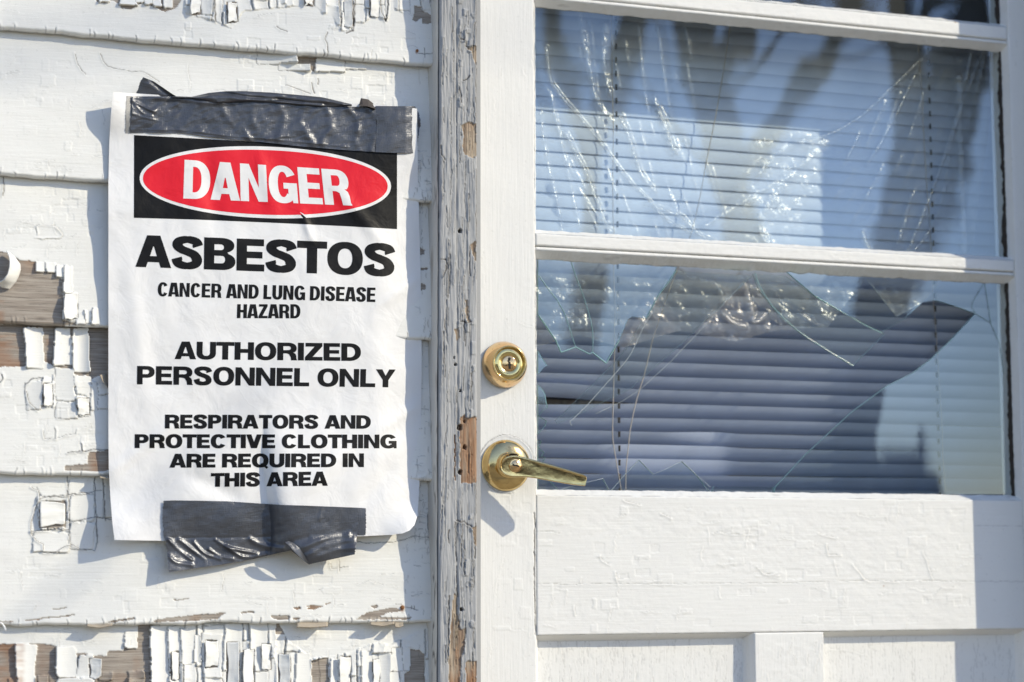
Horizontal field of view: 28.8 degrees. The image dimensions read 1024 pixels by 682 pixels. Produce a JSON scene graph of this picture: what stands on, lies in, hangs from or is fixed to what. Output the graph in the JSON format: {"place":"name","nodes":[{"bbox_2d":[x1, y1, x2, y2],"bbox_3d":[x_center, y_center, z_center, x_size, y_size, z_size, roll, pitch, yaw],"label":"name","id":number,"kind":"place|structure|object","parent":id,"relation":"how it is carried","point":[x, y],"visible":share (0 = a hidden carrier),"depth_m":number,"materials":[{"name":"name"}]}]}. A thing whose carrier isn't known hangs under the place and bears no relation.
{"place":"outdoors","nodes":[
{"label":"outdoors","id":0,"kind":"place"},
{"label":"ground","id":1,"kind":"structure","parent":0,"visible":0},
{"bbox_2d":[0,0,432,681],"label":"house wall","id":2,"kind":"structure","parent":1,"relation":"on","point":[84,596],"depth_m":2.22,"materials":[{"name":"white paint"}]},
{"bbox_2d":[108,92,421,540],"bbox_3d":[-0.274,-0.029,2.259,0.368,0.509,0.021,2,-7,-21],"label":"warning sign","id":3,"kind":"object","parent":2,"relation":"attached to","point":[263,298],"visible":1,"depth_m":2.25,"materials":[{"name":"white paper"}]},
{"bbox_2d":[125,96,133,132],"bbox_3d":[-0.423,-0.254,2.234,0.022,0.043,0.006,2,-7,-19],"label":"duct tape","id":4,"kind":"object","parent":3,"relation":"attached to","point":[128,115],"visible":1,"depth_m":2.23,"materials":[{"name":"grey plastic"}]},
{"bbox_2d":[136,77,174,95],"bbox_3d":[-0.402,-0.285,2.246,0.047,0.023,0.006,2,-7,-19],"label":"duct tape","id":5,"kind":"object","parent":3,"relation":"attached to","point":[147,86],"visible":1,"depth_m":2.25,"materials":[{"name":"grey plastic"}]},
{"bbox_2d":[130,96,376,151],"bbox_3d":[-0.293,-0.252,2.279,0.286,0.054,0.005,2,-7,-19],"label":"duct tape","id":6,"kind":"object","parent":3,"relation":"attached to","point":[341,128],"visible":1,"depth_m":2.28,"materials":[{"name":"grey plastic"}]},
{"bbox_2d":[163,500,357,571],"bbox_3d":[-0.280,0.218,2.224,0.221,0.079,0.023,1,-7,-13],"label":"duct tape","id":7,"kind":"object","parent":3,"relation":"attached to","point":[198,534],"visible":1,"depth_m":2.23,"materials":[{"name":"grey plastic"}]},
{"bbox_2d":[172,91,351,105],"bbox_3d":[-0.285,-0.277,2.284,0.210,0.018,0.009,2,-7,-19],"label":"duct tape","id":8,"kind":"object","parent":3,"relation":"attached to","point":[238,96],"visible":1,"depth_m":2.28,"materials":[{"name":"grey plastic"}]},
{"bbox_2d":[292,505,365,534],"bbox_3d":[-0.232,0.201,2.243,0.141,0.034,0.015,2,-7,-15],"label":"duct tape","id":9,"kind":"object","parent":3,"relation":"attached to","point":[361,530],"visible":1,"depth_m":2.26,"materials":[{"name":"grey plastic"}]},
{"bbox_2d":[359,98,375,108],"bbox_3d":[-0.169,-0.278,2.326,0.022,0.014,0.009,2,-7,-19],"label":"duct tape","id":10,"kind":"object","parent":3,"relation":"attached to","point":[366,102],"visible":1,"depth_m":2.33,"materials":[{"name":"grey plastic"}]},
{"bbox_2d":[375,106,420,152],"bbox_3d":[-0.134,-0.248,2.337,0.057,0.059,0.007,2,-7,-19],"label":"duct tape","id":11,"kind":"object","parent":3,"relation":"attached to","point":[394,130],"visible":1,"depth_m":2.33,"materials":[{"name":"grey plastic"}]},
{"bbox_2d":[427,0,480,681],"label":"door frame","id":12,"kind":"object","parent":2,"relation":"attached to","point":[454,483],"visible":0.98,"depth_m":2.32,"materials":[{"name":"grey paint"}]},
{"bbox_2d":[480,0,1023,681],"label":"door","id":13,"kind":"structure","parent":12,"relation":"attached to","point":[672,586],"depth_m":2.47,"materials":[{"name":"white paint"}]},
{"bbox_2d":[534,0,1002,499],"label":"window blind","id":14,"kind":"object","parent":13,"relation":"hanging from","point":[752,135],"depth_m":2.66,"materials":[{"name":"plastic"}]},
{"bbox_2d":[535,397,991,491],"bbox_3d":[-0.192,-0.022,3.786,3.768,2.580,2.440,2,-7,-19],"label":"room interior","id":15,"kind":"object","parent":1,"relation":"on","point":[558,401],"depth_m":2.58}
]}

